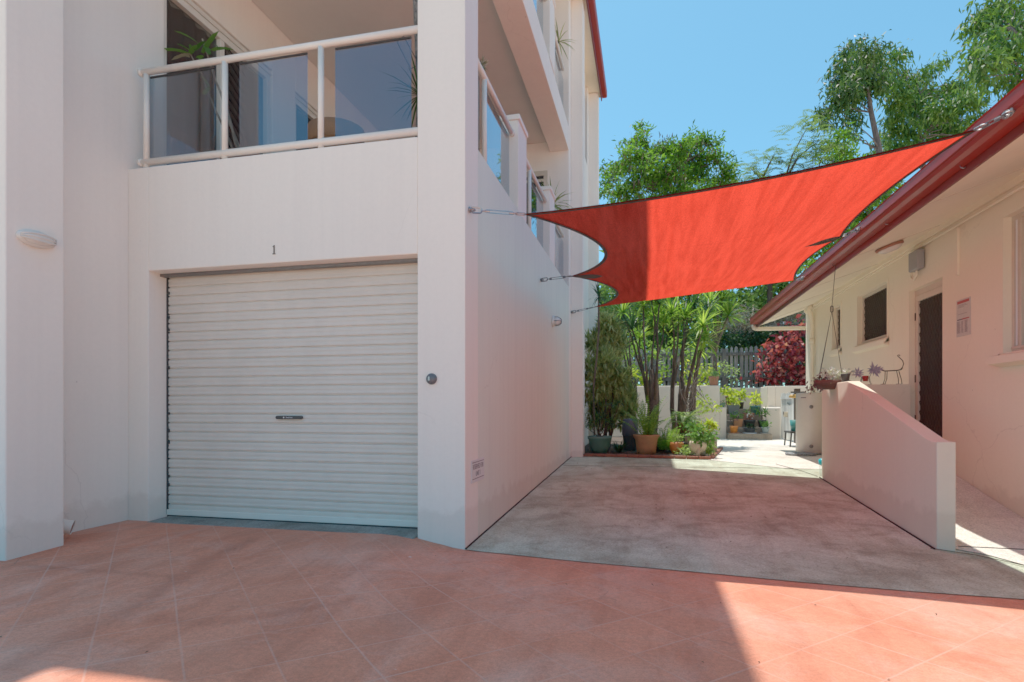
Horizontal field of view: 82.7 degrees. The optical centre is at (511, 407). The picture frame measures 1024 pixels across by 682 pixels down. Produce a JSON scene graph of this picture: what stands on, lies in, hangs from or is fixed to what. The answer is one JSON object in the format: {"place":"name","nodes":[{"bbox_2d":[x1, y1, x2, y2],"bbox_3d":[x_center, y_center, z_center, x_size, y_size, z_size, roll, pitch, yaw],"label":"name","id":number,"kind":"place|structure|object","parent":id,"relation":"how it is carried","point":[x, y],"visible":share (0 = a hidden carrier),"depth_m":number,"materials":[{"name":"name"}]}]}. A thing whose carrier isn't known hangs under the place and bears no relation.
{"place":"outdoors","nodes":[
{"label":"outdoors","id":0,"kind":"place"},
{"bbox_2d":[478,55,488,71],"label":"potted grass","id":1,"kind":"object","parent":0,"point":[483,64],"depth_m":5.62,"materials":[{"name":"plant"}]},
{"bbox_2d":[0,520,1023,681],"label":"paving","id":2,"kind":"structure","parent":0,"point":[114,602],"depth_m":3.08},
{"bbox_2d":[0,0,606,560],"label":"apartment building","id":3,"kind":"structure","parent":2,"relation":"on","point":[194,330],"depth_m":5.24,"materials":[{"name":"paint"}]},
{"bbox_2d":[15,229,56,248],"bbox_3d":[-3.461,-1.235,4.269,0.096,0.120,0.270,0,0,13],"label":"bulkhead light","id":4,"kind":"object","parent":3,"relation":"attached to","point":[35,239],"visible":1,"depth_m":4.23,"materials":[{"name":"white glass"}]},
{"bbox_2d":[164,31,259,158],"bbox_3d":[-3.047,-2.864,5.979,1.030,1.829,0.456,0,0,13],"label":"potted plant","id":5,"kind":"object","parent":3,"relation":"on","point":[208,42],"visible":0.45,"depth_m":5.83,"materials":[{"name":"green plant"}]},
{"bbox_2d":[164,0,271,164],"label":"sliding door","id":6,"kind":"structure","parent":3,"relation":"in","point":[192,124],"depth_m":6.47,"materials":[{"name":"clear glass"}]},
{"bbox_2d":[160,258,417,528],"bbox_3d":[-2.037,-0.134,5.261,2.760,2.360,0.120,0,0,13],"label":"garage door","id":7,"kind":"structure","parent":3,"relation":"in","point":[292,391],"depth_m":5.27,"materials":[{"name":"metal"}]},
{"bbox_2d":[295,93,317,150],"bbox_3d":[-2.816,-3.165,9.237,0.224,2.433,2.510,0,0,13],"label":"sliding door","id":8,"kind":"structure","parent":3,"relation":"in","point":[304,113],"depth_m":8.28,"materials":[{"name":"blue glass"}]},
{"bbox_2d":[307,117,364,148],"bbox_3d":[-1.783,-2.380,5.910,0.562,0.860,0.562,0,0,13],"label":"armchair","id":9,"kind":"object","parent":3,"relation":"on","point":[334,126],"visible":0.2,"depth_m":5.67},
{"bbox_2d":[383,0,417,136],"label":"dragon tree","id":10,"kind":"object","parent":3,"relation":"on","point":[415,15],"visible":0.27,"depth_m":5.27,"materials":[{"name":"green plant"}]},
{"bbox_2d":[426,373,436,384],"bbox_3d":[-0.658,-0.232,4.727,0.094,0.094,0.031,0,0,13],"label":"key switch","id":11,"kind":"object","parent":3,"relation":"attached to","point":[431,378],"visible":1,"depth_m":4.72,"materials":[{"name":"metal"}]},
{"bbox_2d":[471,457,483,483],"bbox_3d":[-0.293,0.540,5.016,0.007,0.190,0.385,0,0,13],"label":"parking sign","id":12,"kind":"object","parent":3,"relation":"attached to","point":[477,469],"visible":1,"depth_m":4.99,"materials":[{"name":"white metal"}]},
{"bbox_2d":[495,170,547,231],"bbox_3d":[0.045,-3.190,11.036,1.270,2.480,0.035,0,0,13],"label":"window","id":13,"kind":"structure","parent":3,"relation":"in","point":[543,175],"depth_m":10.95,"materials":[{"name":"glass"}]},
{"bbox_2d":[531,177,572,209],"bbox_3d":[0.660,-2.968,10.130,0.902,2.036,0.923,0,0,13],"label":"potted cordyline","id":14,"kind":"object","parent":3,"relation":"on","point":[555,205],"visible":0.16,"depth_m":10.06,"materials":[{"name":"plant"}]},
{"bbox_2d":[552,316,561,326],"bbox_3d":[0.694,-1.323,8.940,0.144,0.170,0.170,0,0,13],"label":"bulkhead light","id":15,"kind":"object","parent":3,"relation":"attached to","point":[556,320],"visible":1,"depth_m":8.89,"materials":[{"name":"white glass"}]},
{"bbox_2d":[554,17,573,58],"bbox_3d":[0.717,-5.956,10.029,0.798,1.413,0.566,0,0,-3],"label":"potted palm","id":16,"kind":"object","parent":3,"relation":"on","point":[559,41],"visible":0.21,"depth_m":10.03,"materials":[{"name":"plant"}]},
{"bbox_2d":[468,108,1014,313],"bbox_3d":[2.146,-1.784,7.389,3.714,0.388,6.787,0,0,13],"label":"shade sail","id":17,"kind":"object","parent":3,"relation":"attached to","point":[781,228],"visible":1,"depth_m":5.39,"materials":[{"name":"red fabric"}]},
{"bbox_2d":[750,79,1023,517],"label":"villa","id":18,"kind":"object","parent":2,"relation":"on","point":[967,394],"visible":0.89,"depth_m":6.34,"materials":[{"name":"beige paint"}]},
{"bbox_2d":[805,265,856,393],"bbox_3d":[4.121,-0.998,7.528,0.613,1.743,0.397,0,0,13],"label":"hanging basket","id":19,"kind":"object","parent":18,"relation":"hanging from","point":[827,382],"visible":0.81,"depth_m":7.47,"materials":[{"name":"metal"}]},
{"bbox_2d":[828,301,841,356],"bbox_3d":[6.036,-1.434,10.770,0.180,0.963,0.600,0,0,13],"label":"window","id":20,"kind":"structure","parent":18,"relation":"in","point":[832,353],"depth_m":10.90,"materials":[{"name":"beige wood"}]},
{"bbox_2d":[852,277,888,353],"bbox_3d":[5.637,-1.389,9.081,0.190,0.993,1.350,0,0,13],"label":"window","id":21,"kind":"structure","parent":18,"relation":"in","point":[875,304],"depth_m":9.14,"materials":[{"name":"beige wood"}]},
{"bbox_2d":[875,240,903,253],"bbox_3d":[4.596,-1.947,7.091,0.295,0.140,0.308,0,0,13],"label":"ceiling light","id":22,"kind":"object","parent":18,"relation":"attached to","point":[893,246],"visible":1,"depth_m":7.00,"materials":[{"name":"plastic"}]},
{"bbox_2d":[915,286,941,436],"bbox_3d":[5.278,-0.400,7.332,0.054,2.140,0.813,0,0,13],"label":"screen door","id":23,"kind":"structure","parent":18,"relation":"in","point":[928,315],"depth_m":7.38,"materials":[{"name":"brown metal"}]},
{"bbox_2d":[955,227,959,275],"bbox_3d":[5.003,-1.748,6.539,0.027,0.536,0.050,0,0,13],"label":"cable duct","id":24,"kind":"object","parent":18,"relation":"attached to","point":[957,251],"visible":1,"depth_m":6.52,"materials":[{"name":"beige plastic"}]},
{"bbox_2d":[956,296,970,336],"bbox_3d":[4.986,-0.995,6.430,0.009,0.410,0.290,0,0,13],"label":"notice board","id":25,"kind":"object","parent":18,"relation":"attached to","point":[963,317],"visible":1,"depth_m":6.42,"materials":[{"name":"paper"}]},
{"bbox_2d":[909,184,1023,280],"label":"pipe","id":26,"kind":"object","parent":18,"relation":"attached to","point":[916,259],"visible":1,"depth_m":7.32,"materials":[{"name":"grey plastic"}]},
{"bbox_2d":[987,202,1023,366],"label":"window","id":27,"kind":"structure","parent":18,"relation":"in","point":[1012,358],"depth_m":5.59,"materials":[{"name":"white glass"}]},
{"bbox_2d":[585,436,707,455],"bbox_3d":[2.618,0.935,14.073,4.700,0.190,6.160,0,0,13],"label":"garden bed","id":28,"kind":"object","parent":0,"point":[618,440],"visible":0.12,"depth_m":11.68,"materials":[{"name":"brown soil"}]},
{"bbox_2d":[590,283,612,435],"bbox_3d":[1.792,-0.854,11.906,0.583,3.500,0.649,0,0,13],"label":"cordyline","id":29,"kind":"object","parent":28,"relation":"on","point":[598,293],"visible":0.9,"depth_m":11.99,"materials":[{"name":"green plant"}]},
{"bbox_2d":[585,399,625,452],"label":"potted plant","id":30,"kind":"object","parent":28,"relation":"on","point":[598,443],"visible":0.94,"depth_m":11.39,"materials":[{"name":"plant"}]},
{"bbox_2d":[585,308,642,447],"bbox_3d":[2.158,-0.642,12.796,1.554,3.068,1.538,0,0,13],"label":"olive shrub","id":31,"kind":"object","parent":28,"relation":"on","point":[612,379],"visible":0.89,"depth_m":12.59,"materials":[{"name":"green plant"}]},
{"bbox_2d":[611,439,631,451],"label":"bed plant","id":32,"kind":"object","parent":28,"relation":"on","point":[618,447],"visible":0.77,"depth_m":11.52,"materials":[{"name":"green plant"}]},
{"bbox_2d":[622,419,637,450],"bbox_3d":[2.446,0.560,12.060,0.340,0.660,0.340,0,0,13],"label":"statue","id":33,"kind":"object","parent":28,"relation":"on","point":[628,431],"visible":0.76,"depth_m":11.93,"materials":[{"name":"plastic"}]},
{"bbox_2d":[611,395,671,453],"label":"potted fern","id":34,"kind":"object","parent":28,"relation":"on","point":[646,443],"visible":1,"depth_m":11.08,"materials":[{"name":"plant"}]},
{"bbox_2d":[600,292,731,434],"bbox_3d":[3.359,-1.176,13.780,3.456,4.189,3.283,0,0,33],"label":"dracaena clump","id":35,"kind":"object","parent":28,"relation":"on","point":[651,387],"visible":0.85,"depth_m":13.33,"materials":[{"name":"green plant"}]},
{"bbox_2d":[645,422,688,454],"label":"fern","id":36,"kind":"object","parent":28,"relation":"on","point":[664,443],"visible":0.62,"depth_m":11.51,"materials":[{"name":"green plant"}]},
{"bbox_2d":[669,431,683,453],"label":"potted succulent","id":37,"kind":"object","parent":28,"relation":"on","point":[674,446],"visible":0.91,"depth_m":11.11,"materials":[{"name":"orange ceramic"}]},
{"bbox_2d":[674,442,693,455],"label":"bed plant","id":38,"kind":"object","parent":28,"relation":"on","point":[688,451],"visible":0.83,"depth_m":10.86,"materials":[{"name":"green plant"}]},
{"bbox_2d":[663,408,706,441],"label":"potted fern","id":39,"kind":"object","parent":28,"relation":"on","point":[682,418],"visible":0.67,"depth_m":11.94,"materials":[{"name":"plant"}]},
{"bbox_2d":[685,436,716,452],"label":"concrete block","id":40,"kind":"structure","parent":28,"relation":"on","point":[715,443],"depth_m":11.43,"materials":[{"name":"beige concrete"}]},
{"bbox_2d":[678,418,700,436],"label":"potted seedling","id":41,"kind":"object","parent":40,"relation":"on","point":[688,425],"visible":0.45,"depth_m":11.57,"materials":[{"name":"plant"}]},
{"bbox_2d":[696,417,718,433],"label":"potted seedling","id":42,"kind":"object","parent":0,"point":[708,422],"visible":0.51,"depth_m":11.44,"materials":[{"name":"plant"}]},
{"bbox_2d":[467,456,1023,598],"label":"driveway","id":43,"kind":"structure","parent":0,"point":[601,510],"depth_m":5.23,"materials":[{"name":"concrete"}]},
{"bbox_2d":[583,447,722,459],"bbox_3d":[3.311,0.899,11.187,3.546,0.077,1.707,0,0,-25],"label":"brick edging","id":44,"kind":"object","parent":43,"relation":"on","point":[712,456],"visible":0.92,"depth_m":10.76,"materials":[{"name":"red brick"}]},
{"bbox_2d":[600,386,725,438],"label":"planter wall","id":45,"kind":"structure","parent":43,"relation":"on","point":[713,392],"depth_m":16.64,"materials":[{"name":"beige concrete"}]},
{"bbox_2d":[689,386,722,415],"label":"trailing bush","id":46,"kind":"object","parent":45,"relation":"hanging from","point":[706,402],"visible":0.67,"depth_m":16.11,"materials":[{"name":"green plant"}]},
{"bbox_2d":[707,368,721,385],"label":"potted shrub","id":47,"kind":"object","parent":45,"relation":"on","point":[713,380],"visible":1,"depth_m":16.55,"materials":[{"name":"ceramic"}]},
{"bbox_2d":[692,289,745,385],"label":"yucca","id":48,"kind":"object","parent":45,"relation":"on","point":[726,306],"visible":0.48,"depth_m":17.23,"materials":[{"name":"green plant"}]},
{"bbox_2d":[465,456,935,549],"bbox_3d":[2.205,1.038,7.480,3.758,0.203,6.630,0,0,13],"label":"dirt line","id":49,"kind":"object","parent":43,"relation":"on","point":[487,529],"visible":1,"depth_m":5.83,"materials":[{"name":"soil"}]},
{"bbox_2d":[726,409,771,439],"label":"garden steps","id":50,"kind":"structure","parent":43,"relation":"on","point":[743,436],"depth_m":16.26,"materials":[{"name":"concrete"}]},
{"bbox_2d":[720,385,740,404],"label":"potted plant","id":51,"kind":"object","parent":50,"relation":"on","point":[725,392],"visible":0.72,"depth_m":17.52,"materials":[{"name":"green plant"}]},
{"bbox_2d":[725,393,742,414],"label":"potted plant","id":52,"kind":"object","parent":50,"relation":"on","point":[733,407],"visible":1,"depth_m":17.15,"materials":[{"name":"green plant"}]},
{"bbox_2d":[728,414,739,433],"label":"potted plant","id":53,"kind":"object","parent":50,"relation":"on","point":[733,429],"visible":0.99,"depth_m":16.16,"materials":[{"name":"orange plant"}]},
{"bbox_2d":[729,410,743,426],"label":"potted plant","id":54,"kind":"object","parent":50,"relation":"on","point":[739,422],"visible":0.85,"depth_m":16.46,"materials":[{"name":"green plant"}]},
{"bbox_2d":[734,388,751,408],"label":"potted plant","id":55,"kind":"object","parent":50,"relation":"on","point":[743,393],"visible":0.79,"depth_m":17.45,"materials":[{"name":"green plant"}]},
{"bbox_2d":[743,409,753,419],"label":"potted plant","id":56,"kind":"object","parent":50,"relation":"on","point":[745,417],"visible":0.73,"depth_m":16.72,"materials":[{"name":"grey plant"}]},
{"bbox_2d":[742,423,756,433],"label":"potted plant","id":57,"kind":"object","parent":50,"relation":"on","point":[748,430],"visible":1,"depth_m":16.06,"materials":[{"name":"green plant"}]},
{"bbox_2d":[743,411,755,426],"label":"potted plant","id":58,"kind":"object","parent":50,"relation":"on","point":[746,422],"visible":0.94,"depth_m":16.38,"materials":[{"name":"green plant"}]},
{"bbox_2d":[749,389,762,414],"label":"potted plant","id":59,"kind":"object","parent":50,"relation":"on","point":[753,407],"visible":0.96,"depth_m":17.04,"materials":[{"name":"green plant"}]},
{"bbox_2d":[754,406,770,426],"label":"potted plant","id":60,"kind":"object","parent":50,"relation":"on","point":[764,415],"visible":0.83,"depth_m":16.34,"materials":[{"name":"green plant"}]},
{"bbox_2d":[759,420,771,433],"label":"potted plant","id":61,"kind":"object","parent":50,"relation":"on","point":[765,429],"visible":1,"depth_m":15.98,"materials":[{"name":"green plant"}]},
{"bbox_2d":[760,386,805,438],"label":"gate wall","id":62,"kind":"structure","parent":43,"relation":"on","point":[770,396],"depth_m":16.91,"materials":[{"name":"white paint"}]},
{"bbox_2d":[563,464,1023,565],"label":"slab joints","id":63,"kind":"object","parent":43,"relation":"on","point":[815,475],"visible":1,"depth_m":4.57,"materials":[{"name":"concrete"}]},
{"bbox_2d":[822,381,955,550],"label":"ramp wall","id":64,"kind":"structure","parent":43,"relation":"on","point":[886,454],"depth_m":5.63,"materials":[{"name":"paint"}]},
{"bbox_2d":[841,373,849,381],"bbox_3d":[4.125,-0.363,7.201,0.108,0.105,0.108,0,0,13],"label":"nursery pot","id":65,"kind":"object","parent":64,"relation":"on","point":[845,377],"visible":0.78,"depth_m":7.16,"materials":[{"name":"plastic"}]},
{"bbox_2d":[854,362,880,382],"bbox_3d":[4.805,-0.468,7.894,0.351,0.320,0.084,0,0,13],"label":"flower ornament","id":66,"kind":"object","parent":64,"relation":"on","point":[873,370],"visible":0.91,"depth_m":7.86,"materials":[{"name":"purple plant"}]},
{"bbox_2d":[877,355,903,383],"bbox_3d":[5.077,-0.509,7.817,0.344,0.401,0.042,0,0,13],"label":"wire cat","id":67,"kind":"object","parent":64,"relation":"on","point":[885,371],"visible":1,"depth_m":7.81},
{"bbox_2d":[956,475,1023,549],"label":"ramp","id":68,"kind":"structure","parent":43,"relation":"on","point":[983,519],"depth_m":5.31,"materials":[{"name":"concrete"}]},
{"bbox_2d":[711,438,821,468],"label":"path","id":69,"kind":"structure","parent":0,"point":[771,453],"depth_m":11.27,"materials":[{"name":"concrete"}]},
{"bbox_2d":[685,424,719,456],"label":"potted herb","id":70,"kind":"object","parent":69,"relation":"on","point":[698,445],"visible":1,"depth_m":10.66,"materials":[{"name":"plant"}]},
{"bbox_2d":[780,389,799,442],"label":"timber gate","id":71,"kind":"structure","parent":69,"relation":"on","point":[788,413],"depth_m":15.38,"materials":[{"name":"white wood"}]},
{"bbox_2d":[790,391,804,392],"bbox_3d":[6.912,-0.365,13.995,0.040,0.070,1.205,0,0,8],"label":"timber batten","id":72,"kind":"object","parent":71,"relation":"attached to","point":[797,391],"visible":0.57,"depth_m":14.08,"materials":[{"name":"grey wood"}]},
{"bbox_2d":[784,431,795,446],"bbox_3d":[6.604,0.736,13.476,0.465,0.371,0.650,0,0,13],"label":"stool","id":73,"kind":"object","parent":69,"relation":"on","point":[786,432],"visible":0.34,"depth_m":13.27,"materials":[{"name":"black metal"}]},
{"bbox_2d":[790,420,795,430],"bbox_3d":[6.521,0.420,13.419,0.220,0.260,0.217,0,0,13],"label":"bucket","id":74,"kind":"object","parent":73,"relation":"on","point":[793,425],"visible":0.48,"depth_m":13.36,"materials":[{"name":"teal plastic"}]},
{"bbox_2d":[796,392,821,454],"bbox_3d":[5.863,0.312,11.467,0.565,1.225,0.600,0,0,13],"label":"water heater","id":75,"kind":"object","parent":69,"relation":"on","point":[808,422],"visible":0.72,"depth_m":11.24,"materials":[{"name":"metal"}]},
{"bbox_2d":[785,452,816,455],"bbox_3d":[5.488,0.895,11.062,0.560,0.060,0.420,0,0,13],"label":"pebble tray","id":76,"kind":"object","parent":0,"point":[799,454],"visible":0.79,"depth_m":10.93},
{"bbox_2d":[595,0,1023,387],"label":"sky","id":77,"kind":"structure","parent":0,"point":[747,69],"materials":[{"name":"blue"}]},
{"bbox_2d":[956,547,1023,563],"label":"walkway","id":78,"kind":"structure","parent":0,"point":[1015,555],"depth_m":4.45,"materials":[{"name":"concrete"}]},
{"bbox_3d":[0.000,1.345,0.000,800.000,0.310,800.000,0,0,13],"label":"ground","id":79,"kind":"structure","parent":0,"visible":0},
{"bbox_2d":[599,250,805,387],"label":"woodland","id":80,"kind":"object","parent":79,"relation":"on","point":[709,358],"depth_m":40.94,"materials":[{"name":"green plant"}]},
{"bbox_2d":[948,0,1023,104],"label":"gum tree","id":81,"kind":"object","parent":79,"relation":"on","point":[1006,56],"visible":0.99,"depth_m":14.15,"materials":[{"name":"green plant"}]},
{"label":"raised ground","id":82,"kind":"structure","parent":0,"visible":0},
{"bbox_2d":[600,284,735,384],"bbox_3d":[5.461,-2.885,22.401,6.032,4.722,2.928,0,0,13],"label":"leafy bush","id":83,"kind":"object","parent":82,"relation":"on","point":[649,325],"visible":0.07,"depth_m":22.33,"materials":[{"name":"green plant"}]},
{"bbox_2d":[599,118,744,385],"bbox_3d":[6.122,-6.087,23.122,6.454,11.178,4.970,0,0,13],"label":"legume tree","id":84,"kind":"object","parent":82,"relation":"on","point":[674,172],"visible":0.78,"depth_m":22.33,"materials":[{"name":"green plant"}]},
{"bbox_2d":[618,345,805,387],"bbox_3d":[6.632,-1.250,19.550,12.027,1.600,0.152,0,0,13],"label":"picket fence","id":85,"kind":"object","parent":82,"relation":"on","point":[723,354],"visible":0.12,"depth_m":19.41,"materials":[{"name":"grey wood"}]},
{"bbox_2d":[621,348,804,387],"bbox_3d":[6.775,-1.304,20.428,8.704,1.594,1.718,0,0,13],"label":"leafy bush","id":86,"kind":"object","parent":82,"relation":"on","point":[719,368],"visible":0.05,"depth_m":20.11,"materials":[{"name":"green plant"}]},
{"bbox_2d":[720,388,759,408],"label":"retaining wall","id":87,"kind":"structure","parent":82,"relation":"on","point":[746,402],"depth_m":18.21,"materials":[{"name":"beige concrete"}]},
{"bbox_2d":[696,316,805,387],"bbox_3d":[8.549,-1.863,20.049,4.528,2.671,1.926,0,0,13],"label":"leafy bush","id":88,"kind":"object","parent":82,"relation":"on","point":[738,340],"visible":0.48,"depth_m":19.86,"materials":[{"name":"green plant"}]},
{"bbox_2d":[709,304,805,386],"bbox_3d":[9.027,-2.140,20.661,3.697,3.206,2.073,0,0,-5],"label":"dry bush","id":89,"kind":"object","parent":82,"relation":"on","point":[736,323],"visible":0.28,"depth_m":20.25,"materials":[{"name":"green plant"}]},
{"bbox_2d":[722,304,805,337],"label":"bare branches","id":90,"kind":"object","parent":89,"relation":"attached to","point":[782,323],"visible":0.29,"depth_m":20.24,"materials":[{"name":"green plant"}]},
{"bbox_2d":[714,268,801,372],"bbox_3d":[9.257,-2.808,20.872,4.292,4.558,2.535,0,0,13],"label":"leafy bush","id":91,"kind":"object","parent":82,"relation":"on","point":[759,302],"visible":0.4,"depth_m":20.74,"materials":[{"name":"green plant"}]},
{"bbox_2d":[740,314,805,385],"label":"copperleaf bush","id":92,"kind":"object","parent":82,"relation":"on","point":[780,346],"visible":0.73,"depth_m":18.29,"materials":[{"name":"red plant"}]},
{"bbox_2d":[732,109,856,359],"bbox_3d":[9.533,-5.477,20.526,4.306,9.959,2.719,0,0,13],"label":"feathery tree","id":93,"kind":"object","parent":82,"relation":"on","point":[812,156],"visible":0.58,"depth_m":20.23,"materials":[{"name":"green plant"}]},
{"bbox_2d":[811,122,866,164],"bbox_3d":[11.505,-5.293,20.793,2.084,9.587,4.105,0,0,39],"label":"young tree","id":94,"kind":"object","parent":82,"relation":"on","point":[845,153],"visible":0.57,"depth_m":19.62,"materials":[{"name":"green plant"}]},
{"bbox_2d":[799,180,905,272],"bbox_3d":[11.610,-4.217,19.483,2.711,7.435,4.109,0,0,-8],"label":"poinciana tree","id":95,"kind":"object","parent":82,"relation":"on","point":[862,216],"visible":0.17,"depth_m":19.13,"materials":[{"name":"green plant"}]},
{"bbox_2d":[804,29,900,199],"bbox_3d":[14.665,-8.814,25.232,3.576,16.638,5.017,0,0,41],"label":"gum tree","id":96,"kind":"object","parent":82,"relation":"on","point":[853,85],"visible":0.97,"depth_m":24.73,"materials":[{"name":"green plant"}]},
{"bbox_2d":[858,38,992,168],"bbox_3d":[19.439,-9.005,27.400,6.500,17.013,4.828,0,0,13],"label":"gum tree","id":97,"kind":"object","parent":82,"relation":"on","point":[919,117],"visible":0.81,"depth_m":26.78,"materials":[{"name":"green plant"}]},
{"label":"planter soil","id":98,"kind":"structure","parent":0,"visible":0},
{"bbox_2d":[627,368,665,385],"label":"hedge plant","id":99,"kind":"object","parent":98,"relation":"on","point":[635,376],"visible":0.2,"depth_m":17.68,"materials":[{"name":"green plant"}]},
{"bbox_2d":[619,337,710,381],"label":"leafy shrub","id":100,"kind":"object","parent":98,"relation":"on","point":[634,366],"visible":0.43,"depth_m":17.79,"materials":[{"name":"green plant"}]},
{"bbox_2d":[675,359,719,385],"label":"flowering bush","id":101,"kind":"object","parent":98,"relation":"on","point":[702,378],"visible":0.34,"depth_m":17.42,"materials":[{"name":"green plant"}]},
{"bbox_2d":[702,360,740,385],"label":"wispy plant","id":102,"kind":"object","parent":98,"relation":"on","point":[727,366],"visible":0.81,"depth_m":17.89,"materials":[{"name":"green plant"}]}
]}

